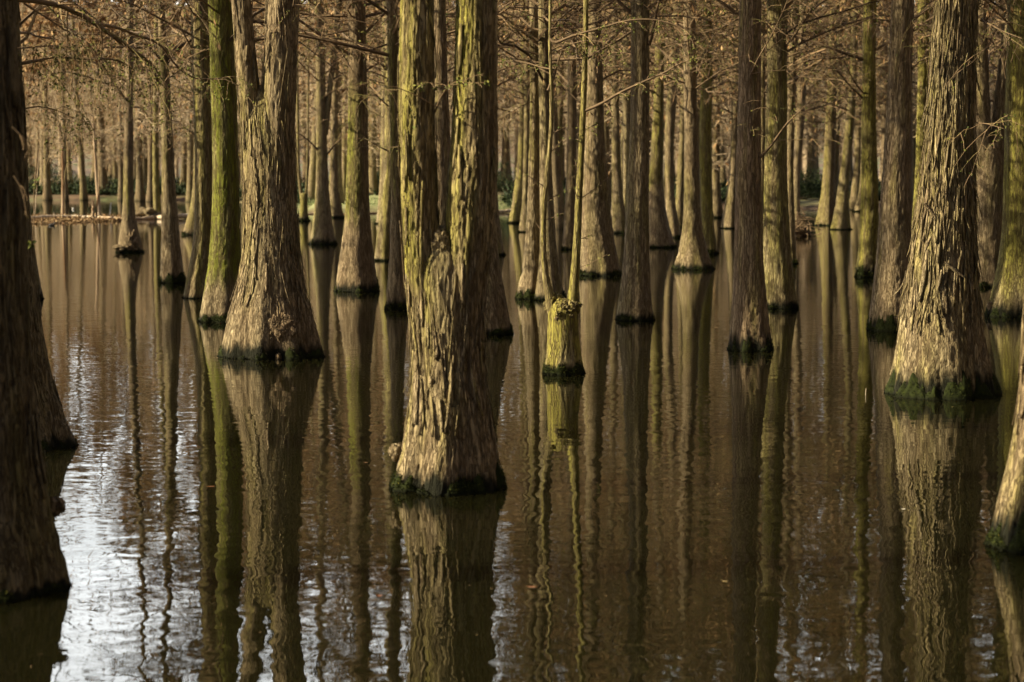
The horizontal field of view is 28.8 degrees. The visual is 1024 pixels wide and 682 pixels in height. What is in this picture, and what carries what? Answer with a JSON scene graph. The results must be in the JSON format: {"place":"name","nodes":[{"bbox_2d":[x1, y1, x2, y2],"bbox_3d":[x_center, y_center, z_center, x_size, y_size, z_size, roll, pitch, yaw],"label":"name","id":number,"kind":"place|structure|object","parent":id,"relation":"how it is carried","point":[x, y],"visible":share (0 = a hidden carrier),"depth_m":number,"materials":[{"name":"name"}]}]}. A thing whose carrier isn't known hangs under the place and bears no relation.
{"place":"outdoors","nodes":[
{"label":"outdoors","id":0,"kind":"place"},
{"bbox_2d":[20,7,996,212],"bbox_3d":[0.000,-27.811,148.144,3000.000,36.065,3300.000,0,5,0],"label":"ground","id":1,"kind":"structure","parent":0,"point":[811,203],"depth_m":241.84,"materials":[{"name":"soil"}]},
{"bbox_2d":[19,3,60,179],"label":"cypress tree","id":2,"kind":"object","parent":1,"relation":"on","point":[29,129],"visible":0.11,"depth_m":146.20,"materials":[{"name":"brown plant"}]},
{"bbox_2d":[21,14,70,182],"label":"cypress tree","id":3,"kind":"object","parent":1,"relation":"on","point":[37,141],"visible":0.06,"depth_m":139.73,"materials":[{"name":"brown plant"}]},
{"bbox_2d":[20,0,86,186],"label":"cypress tree","id":4,"kind":"object","parent":1,"relation":"on","point":[41,113],"visible":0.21,"depth_m":127.14,"materials":[{"name":"brown plant"}]},
{"bbox_2d":[20,0,98,199],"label":"cypress tree","id":5,"kind":"object","parent":1,"relation":"on","point":[47,190],"visible":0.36,"depth_m":120.62,"materials":[{"name":"brown plant"}]},
{"bbox_2d":[24,0,102,200],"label":"cypress tree","id":6,"kind":"object","parent":1,"relation":"on","point":[36,40],"visible":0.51,"depth_m":117.56,"materials":[{"name":"brown plant"}]},
{"bbox_2d":[31,0,96,184],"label":"cypress tree","id":7,"kind":"object","parent":1,"relation":"on","point":[68,155],"visible":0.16,"depth_m":138.03,"materials":[{"name":"brown plant"}]},
{"bbox_2d":[23,0,135,199],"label":"cypress tree","id":8,"kind":"object","parent":1,"relation":"on","point":[83,192],"visible":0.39,"depth_m":120.58,"materials":[{"name":"brown plant"}]},
{"bbox_2d":[70,1,123,180],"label":"cypress tree","id":9,"kind":"object","parent":1,"relation":"on","point":[93,169],"visible":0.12,"depth_m":151.64,"materials":[{"name":"brown plant"}]},
{"bbox_2d":[66,0,133,194],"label":"cypress tree","id":10,"kind":"object","parent":1,"relation":"on","point":[103,181],"visible":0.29,"depth_m":123.85,"materials":[{"name":"brown plant"}]},
{"bbox_2d":[74,0,147,180],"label":"cypress tree","id":11,"kind":"object","parent":1,"relation":"on","point":[115,173],"visible":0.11,"depth_m":148.53,"materials":[{"name":"brown plant"}]},
{"bbox_2d":[79,0,179,200],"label":"cypress tree","id":12,"kind":"object","parent":1,"relation":"on","point":[120,154],"visible":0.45,"depth_m":119.14,"materials":[{"name":"brown plant"}]},
{"bbox_2d":[78,2,185,200],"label":"cypress tree","id":13,"kind":"object","parent":1,"relation":"on","point":[140,195],"visible":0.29,"depth_m":117.91,"materials":[{"name":"brown plant"}]},
{"bbox_2d":[94,0,184,188],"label":"cypress tree","id":14,"kind":"object","parent":1,"relation":"on","point":[145,169],"visible":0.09,"depth_m":124.57,"materials":[{"name":"brown plant"}]},
{"bbox_2d":[165,2,188,184],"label":"cypress tree","id":15,"kind":"object","parent":1,"relation":"on","point":[183,175],"visible":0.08,"depth_m":136.10,"materials":[{"name":"brown plant"}]},
{"bbox_2d":[160,9,310,187],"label":"cypress tree","id":16,"kind":"object","parent":1,"relation":"on","point":[238,116],"visible":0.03,"depth_m":119.47,"materials":[{"name":"brown plant"}]},
{"bbox_2d":[175,0,370,160],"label":"cypress tree","id":17,"kind":"object","parent":1,"relation":"on","point":[262,46],"visible":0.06,"depth_m":109.37,"materials":[{"name":"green plant"}]},
{"bbox_2d":[260,0,327,182],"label":"cypress tree","id":18,"kind":"object","parent":1,"relation":"on","point":[304,159],"visible":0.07,"depth_m":136.82,"materials":[{"name":"brown plant"}]},
{"bbox_2d":[237,0,380,199],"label":"cypress tree","id":19,"kind":"object","parent":1,"relation":"on","point":[312,180],"visible":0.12,"depth_m":98.74,"materials":[{"name":"brown plant"}]},
{"bbox_2d":[295,0,380,200],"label":"cypress tree","id":20,"kind":"object","parent":1,"relation":"on","point":[344,151],"visible":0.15,"depth_m":94.95,"materials":[{"name":"brown plant"}]},
{"bbox_2d":[295,2,381,203],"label":"cypress tree","id":21,"kind":"object","parent":1,"relation":"on","point":[341,115],"visible":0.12,"depth_m":91.59,"materials":[{"name":"brown plant"}]},
{"bbox_2d":[304,5,399,194],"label":"cypress tree","id":22,"kind":"object","parent":1,"relation":"on","point":[373,184],"visible":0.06,"depth_m":104.72,"materials":[{"name":"brown plant"}]},
{"bbox_2d":[497,157,515,191],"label":"shrub","id":23,"kind":"object","parent":1,"relation":"on","point":[499,178],"visible":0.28,"depth_m":107.49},
{"bbox_2d":[497,1,518,183],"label":"cypress tree","id":24,"kind":"object","parent":1,"relation":"on","point":[506,146],"visible":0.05,"depth_m":146.05,"materials":[{"name":"brown plant"}]},
{"bbox_2d":[26,3,996,180],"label":"woodland","id":25,"kind":"object","parent":1,"relation":"on","point":[515,156],"visible":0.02,"depth_m":185.86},
{"bbox_2d":[563,4,678,206],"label":"cypress tree","id":26,"kind":"object","parent":1,"relation":"on","point":[607,139],"visible":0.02,"depth_m":87.83,"materials":[{"name":"brown plant"}]},
{"bbox_2d":[800,164,821,199],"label":"shrub","id":27,"kind":"object","parent":1,"relation":"on","point":[805,183],"visible":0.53,"depth_m":102.53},
{"bbox_2d":[794,0,880,182],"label":"cypress tree","id":28,"kind":"object","parent":1,"relation":"on","point":[811,154],"visible":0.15,"depth_m":125.33,"materials":[{"name":"brown plant"}]},
{"bbox_2d":[805,2,888,209],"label":"cypress tree","id":29,"kind":"object","parent":1,"relation":"on","point":[855,179],"visible":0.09,"depth_m":93.30,"materials":[{"name":"brown plant"}]},
{"bbox_2d":[0,200,1023,681],"bbox_3d":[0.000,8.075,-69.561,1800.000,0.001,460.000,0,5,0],"label":"water","id":30,"kind":"structure","parent":0,"point":[294,542],"depth_m":12.00,"materials":[{"name":"black liquid"}]},
{"bbox_2d":[0,0,71,603],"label":"cypress tree","id":31,"kind":"object","parent":30,"relation":"in","point":[33,563],"visible":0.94,"depth_m":9.31,"materials":[{"name":"brown plant"}]},
{"bbox_2d":[61,143,64,214],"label":"dead snag","id":32,"kind":"object","parent":30,"relation":"in","point":[62,187],"visible":0.86,"depth_m":78.85,"materials":[{"name":"brown wood"}]},
{"bbox_2d":[31,216,121,223],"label":"low earth bank","id":33,"kind":"object","parent":30,"relation":"on","point":[45,220],"visible":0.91,"depth_m":73.65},
{"bbox_2d":[19,0,144,299],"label":"cypress tree","id":34,"kind":"object","parent":30,"relation":"in","point":[28,32],"visible":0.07,"depth_m":29.75,"materials":[{"name":"brown plant"}]},
{"bbox_2d":[92,114,100,214],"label":"dead snag","id":35,"kind":"object","parent":30,"relation":"in","point":[96,180],"visible":0.63,"depth_m":81.43,"materials":[{"name":"brown wood"}]},
{"bbox_2d":[25,0,191,252],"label":"cypress tree","id":36,"kind":"object","parent":30,"relation":"in","point":[129,239],"visible":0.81,"depth_m":46.79,"materials":[{"name":"brown plant"}]},
{"bbox_2d":[15,0,254,451],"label":"cypress tree","id":37,"kind":"object","parent":30,"relation":"in","point":[55,431],"visible":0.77,"depth_m":14.31,"materials":[{"name":"brown plant"}]},
{"bbox_2d":[109,0,189,201],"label":"cypress tree","id":38,"kind":"object","parent":30,"relation":"in","point":[149,196],"visible":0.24,"depth_m":115.17,"materials":[{"name":"brown plant"}]},
{"bbox_2d":[62,0,264,282],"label":"cypress tree","id":39,"kind":"object","parent":30,"relation":"in","point":[171,268],"visible":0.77,"depth_m":34.50,"materials":[{"name":"brown plant"}]},
{"bbox_2d":[90,0,238,218],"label":"cypress tree","id":40,"kind":"object","parent":30,"relation":"in","point":[155,210],"visible":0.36,"depth_m":76.94,"materials":[{"name":"brown plant"}]},
{"bbox_2d":[134,0,241,201],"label":"cypress tree","id":41,"kind":"object","parent":30,"relation":"in","point":[190,159],"visible":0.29,"depth_m":115.07,"materials":[{"name":"brown plant"}]},
{"bbox_2d":[90,0,311,234],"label":"cypress tree","id":42,"kind":"object","parent":30,"relation":"in","point":[188,229],"visible":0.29,"depth_m":58.94,"materials":[{"name":"brown plant"}]},
{"bbox_2d":[50,0,386,298],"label":"cypress tree","id":43,"kind":"object","parent":30,"relation":"in","point":[196,277],"visible":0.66,"depth_m":30.35,"materials":[{"name":"brown plant"}]},
{"bbox_2d":[218,0,339,359],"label":"cypress tree","id":44,"kind":"object","parent":30,"relation":"in","point":[270,314],"visible":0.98,"depth_m":20.87,"materials":[{"name":"brown plant"}]},
{"bbox_2d":[117,0,450,322],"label":"cypress tree","id":45,"kind":"object","parent":30,"relation":"in","point":[224,259],"visible":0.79,"depth_m":25.73,"materials":[{"name":"green plant"}]},
{"bbox_2d":[296,1,310,220],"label":"cypress tree","id":46,"kind":"object","parent":30,"relation":"in","point":[303,216],"visible":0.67,"depth_m":74.14,"materials":[{"name":"brown plant"}]},
{"bbox_2d":[255,0,383,244],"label":"cypress tree","id":47,"kind":"object","parent":30,"relation":"in","point":[322,232],"visible":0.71,"depth_m":51.71,"materials":[{"name":"brown plant"}]},
{"bbox_2d":[295,0,381,217],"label":"cypress tree","id":48,"kind":"object","parent":30,"relation":"in","point":[335,204],"visible":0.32,"depth_m":78.96,"materials":[{"name":"brown plant"}]},
{"bbox_2d":[142,0,560,291],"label":"cypress tree","id":49,"kind":"object","parent":30,"relation":"in","point":[356,272],"visible":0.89,"depth_m":32.04,"materials":[{"name":"brown plant"}]},
{"bbox_2d":[304,0,454,223],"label":"cypress tree","id":50,"kind":"object","parent":30,"relation":"in","point":[382,111],"visible":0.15,"depth_m":70.35,"materials":[{"name":"brown plant"}]},
{"bbox_2d":[179,0,610,309],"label":"cypress tree","id":51,"kind":"object","parent":30,"relation":"in","point":[396,299],"visible":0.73,"depth_m":27.84,"materials":[{"name":"brown plant"}]},
{"bbox_2d":[322,0,507,495],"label":"cypress tree","id":52,"kind":"object","parent":30,"relation":"in","point":[447,446],"visible":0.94,"depth_m":12.24,"materials":[{"name":"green plant"}]},
{"bbox_2d":[298,0,559,260],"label":"cypress tree","id":53,"kind":"object","parent":30,"relation":"in","point":[382,250],"visible":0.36,"depth_m":42.64,"materials":[{"name":"brown plant"}]},
{"bbox_2d":[434,0,450,224],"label":"cypress tree","id":54,"kind":"object","parent":30,"relation":"in","point":[442,116],"visible":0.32,"depth_m":25.54,"materials":[{"name":"brown plant"}]},
{"bbox_2d":[29,174,880,207],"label":"undergrowth","id":55,"kind":"object","parent":30,"relation":"on","point":[74,188],"visible":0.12,"depth_m":123.33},
{"bbox_2d":[485,218,513,334],"bbox_3d":[-0.029,-9.322,23.469,5.726,19.740,5.799,0,5,0],"label":"cypress tree","id":56,"kind":"object","parent":30,"relation":"in","point":[496,312],"visible":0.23,"depth_m":23.86,"materials":[{"name":"brown plant"}]},
{"bbox_2d":[366,0,649,255],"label":"cypress tree","id":57,"kind":"object","parent":30,"relation":"in","point":[500,243],"visible":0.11,"depth_m":45.32,"materials":[{"name":"brown plant"}]},
{"bbox_2d":[450,0,580,222],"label":"cypress tree","id":58,"kind":"object","parent":30,"relation":"in","point":[515,213],"visible":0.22,"depth_m":71.46,"materials":[{"name":"brown plant"}]},
{"bbox_2d":[448,0,628,231],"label":"cypress tree","id":59,"kind":"object","parent":30,"relation":"in","point":[522,225],"visible":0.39,"depth_m":61.40,"materials":[{"name":"brown plant"}]},
{"bbox_2d":[386,0,706,299],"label":"cypress tree","id":60,"kind":"object","parent":30,"relation":"in","point":[526,290],"visible":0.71,"depth_m":30.22,"materials":[{"name":"brown plant"}]},
{"bbox_2d":[365,0,737,300],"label":"cypress tree","id":61,"kind":"object","parent":30,"relation":"in","point":[551,244],"visible":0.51,"depth_m":29.90,"materials":[{"name":"brown plant"}]},
{"bbox_2d":[497,0,618,197],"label":"cypress tree","id":62,"kind":"object","parent":30,"relation":"in","point":[560,118],"visible":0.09,"depth_m":69.71,"materials":[{"name":"brown plant"}]},
{"bbox_2d":[498,1,619,177],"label":"cypress tree","id":63,"kind":"object","parent":30,"relation":"in","point":[578,121],"visible":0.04,"depth_m":79.79,"materials":[{"name":"brown plant"}]},
{"bbox_2d":[498,1,621,228],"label":"cypress tree","id":64,"kind":"object","parent":30,"relation":"in","point":[559,207],"visible":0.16,"depth_m":64.49,"materials":[{"name":"brown plant"}]},
{"bbox_2d":[451,0,702,249],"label":"cypress tree","id":65,"kind":"object","parent":30,"relation":"in","point":[571,158],"visible":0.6,"depth_m":48.23,"materials":[{"name":"brown plant"}]},
{"bbox_2d":[448,0,731,275],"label":"cypress tree","id":66,"kind":"object","parent":30,"relation":"in","point":[596,217],"visible":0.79,"depth_m":36.74,"materials":[{"name":"brown plant"}]},
{"bbox_2d":[501,2,680,125],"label":"cypress tree","id":67,"kind":"object","parent":30,"relation":"in","point":[604,106],"visible":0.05,"depth_m":75.00,"materials":[{"name":"brown plant"}]},
{"bbox_2d":[502,0,701,233],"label":"cypress tree","id":68,"kind":"object","parent":30,"relation":"in","point":[618,212],"visible":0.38,"depth_m":60.38,"materials":[{"name":"brown plant"}]},
{"bbox_2d":[498,0,710,374],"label":"cypress tree","id":69,"kind":"object","parent":30,"relation":"on","point":[563,355],"visible":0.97,"depth_m":19.22,"materials":[{"name":"green plant"}]},
{"bbox_2d":[557,1,670,209],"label":"cypress tree","id":70,"kind":"object","parent":30,"relation":"in","point":[626,124],"visible":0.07,"depth_m":61.97,"materials":[{"name":"brown plant"}]},
{"bbox_2d":[554,5,717,185],"bbox_3d":[3.558,-12.964,64.012,6.412,19.916,6.025,0,5,0],"label":"cypress tree","id":71,"kind":"object","parent":30,"relation":"in","point":[619,100],"visible":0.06,"depth_m":64.78,"materials":[{"name":"brown plant"}]},
{"bbox_2d":[504,0,769,320],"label":"cypress tree","id":72,"kind":"object","parent":30,"relation":"in","point":[635,301],"visible":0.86,"depth_m":26.00,"materials":[{"name":"brown plant"}]},
{"bbox_2d":[508,0,819,269],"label":"cypress tree","id":73,"kind":"object","parent":30,"relation":"in","point":[693,254],"visible":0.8,"depth_m":38.97,"materials":[{"name":"brown plant"}]},
{"bbox_2d":[554,1,787,247],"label":"cypress tree","id":74,"kind":"object","parent":30,"relation":"in","point":[660,233],"visible":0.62,"depth_m":49.65,"materials":[{"name":"brown plant"}]},
{"bbox_2d":[601,0,765,227],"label":"cypress tree","id":75,"kind":"object","parent":30,"relation":"in","point":[679,201],"visible":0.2,"depth_m":65.61,"materials":[{"name":"brown plant"}]},
{"bbox_2d":[602,1,789,237],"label":"cypress tree","id":76,"kind":"object","parent":30,"relation":"in","point":[672,216],"visible":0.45,"depth_m":56.44,"materials":[{"name":"brown plant"}]},
{"bbox_2d":[649,25,766,217],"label":"cypress tree","id":77,"kind":"object","parent":30,"relation":"in","point":[717,203],"visible":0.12,"depth_m":78.98,"materials":[{"name":"brown plant"}]},
{"bbox_2d":[606,1,820,184],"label":"cypress tree","id":78,"kind":"object","parent":30,"relation":"in","point":[725,142],"visible":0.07,"depth_m":75.97,"materials":[{"name":"brown plant"}]},
{"bbox_2d":[616,0,853,253],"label":"cypress tree","id":79,"kind":"object","parent":30,"relation":"in","point":[705,161],"visible":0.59,"depth_m":46.00,"materials":[{"name":"brown plant"}]},
{"bbox_2d":[649,0,820,228],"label":"cypress tree","id":80,"kind":"object","parent":30,"relation":"in","point":[728,219],"visible":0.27,"depth_m":65.20,"materials":[{"name":"brown plant"}]},
{"bbox_2d":[650,30,860,152],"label":"cypress tree","id":81,"kind":"object","parent":30,"relation":"in","point":[729,127],"visible":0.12,"depth_m":79.30,"materials":[{"name":"brown plant"}]},
{"bbox_2d":[629,0,886,263],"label":"cypress tree","id":82,"kind":"object","parent":30,"relation":"in","point":[790,143],"visible":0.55,"depth_m":41.29,"materials":[{"name":"brown plant"}]},
{"bbox_2d":[650,0,883,223],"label":"cypress tree","id":83,"kind":"object","parent":30,"relation":"in","point":[763,78],"visible":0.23,"depth_m":40.35,"materials":[{"name":"brown plant"}]},
{"bbox_2d":[540,0,1003,308],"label":"cypress tree","id":84,"kind":"object","parent":30,"relation":"in","point":[779,278],"visible":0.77,"depth_m":28.17,"materials":[{"name":"brown plant"}]},
{"bbox_2d":[726,0,852,351],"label":"cypress tree","id":85,"kind":"object","parent":30,"relation":"in","point":[749,328],"visible":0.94,"depth_m":21.65,"materials":[{"name":"brown plant"}]},
{"bbox_2d":[697,0,890,131],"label":"cypress tree","id":86,"kind":"object","parent":30,"relation":"in","point":[809,90],"visible":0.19,"depth_m":64.79,"materials":[{"name":"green plant"}]},
{"bbox_2d":[700,0,914,223],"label":"cypress tree","id":87,"kind":"object","parent":30,"relation":"in","point":[799,128],"visible":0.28,"depth_m":59.82,"materials":[{"name":"brown plant"}]},
{"bbox_2d":[794,202,821,235],"bbox_3d":[8.372,-3.493,58.215,1.443,1.319,1.384,2,5,22],"label":"brushwood heap","id":88,"kind":"object","parent":30,"relation":"on","point":[800,230],"visible":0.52,"depth_m":58.10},
{"bbox_2d":[660,0,1005,276],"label":"cypress tree","id":89,"kind":"object","parent":30,"relation":"in","point":[867,247],"visible":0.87,"depth_m":36.19,"materials":[{"name":"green plant"}]},
{"bbox_2d":[794,0,914,225],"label":"cypress tree","id":90,"kind":"object","parent":30,"relation":"in","point":[827,204],"visible":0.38,"depth_m":68.44,"materials":[{"name":"brown plant"}]},
{"bbox_2d":[787,0,930,229],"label":"cypress tree","id":91,"kind":"object","parent":30,"relation":"in","point":[841,218],"visible":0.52,"depth_m":63.93,"materials":[{"name":"brown plant"}]},
{"bbox_2d":[804,0,914,200],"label":"cypress tree","id":92,"kind":"object","parent":30,"relation":"in","point":[838,129],"visible":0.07,"depth_m":79.23,"materials":[{"name":"brown plant"}]},
{"bbox_2d":[806,1,917,211],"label":"cypress tree","id":93,"kind":"object","parent":30,"relation":"in","point":[857,206],"visible":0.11,"depth_m":90.03,"materials":[{"name":"brown plant"}]},
{"bbox_2d":[765,0,1000,220],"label":"cypress tree","id":94,"kind":"object","parent":30,"relation":"in","point":[922,85],"visible":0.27,"depth_m":38.49,"materials":[{"name":"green plant"}]},
{"bbox_2d":[847,1,934,219],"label":"cypress tree","id":95,"kind":"object","parent":30,"relation":"in","point":[911,166],"visible":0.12,"depth_m":69.85,"materials":[{"name":"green plant"}]},
{"bbox_2d":[861,7,930,195],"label":"cypress tree","id":96,"kind":"object","parent":30,"relation":"in","point":[914,143],"visible":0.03,"depth_m":83.48,"materials":[{"name":"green plant"}]},
{"bbox_2d":[807,0,992,184],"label":"cypress tree","id":97,"kind":"object","parent":30,"relation":"in","point":[883,114],"visible":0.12,"depth_m":75.23,"materials":[{"name":"brown plant"}]},
{"bbox_2d":[866,0,934,331],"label":"cypress tree","id":98,"kind":"object","parent":30,"relation":"in","point":[894,238],"visible":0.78,"depth_m":24.32,"materials":[{"name":"brown plant"}]},
{"bbox_2d":[811,0,996,120],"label":"cypress tree","id":99,"kind":"object","parent":30,"relation":"in","point":[913,76],"visible":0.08,"depth_m":66.72,"materials":[{"name":"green plant"}]},
{"bbox_2d":[840,0,1006,286],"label":"cypress tree","id":100,"kind":"object","parent":30,"relation":"in","point":[990,197],"visible":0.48,"depth_m":33.24,"materials":[{"name":"brown plant"}]},
{"bbox_2d":[850,0,1023,317],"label":"cypress tree","id":101,"kind":"object","parent":30,"relation":"in","point":[1006,296],"visible":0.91,"depth_m":26.65,"materials":[{"name":"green plant"}]},
{"bbox_2d":[884,0,1023,399],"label":"cypress tree","id":102,"kind":"object","parent":30,"relation":"in","point":[941,351],"visible":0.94,"depth_m":17.27,"materials":[{"name":"brown plant"}]},
{"bbox_2d":[913,1,1004,128],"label":"cypress tree","id":103,"kind":"object","parent":30,"relation":"in","point":[997,54],"visible":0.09,"depth_m":65.36,"materials":[{"name":"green plant"}]},
{"bbox_2d":[984,298,1023,553],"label":"cypress tree","id":104,"kind":"object","parent":30,"relation":"in","point":[1005,532],"visible":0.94,"depth_m":10.46,"materials":[{"name":"brown plant"}]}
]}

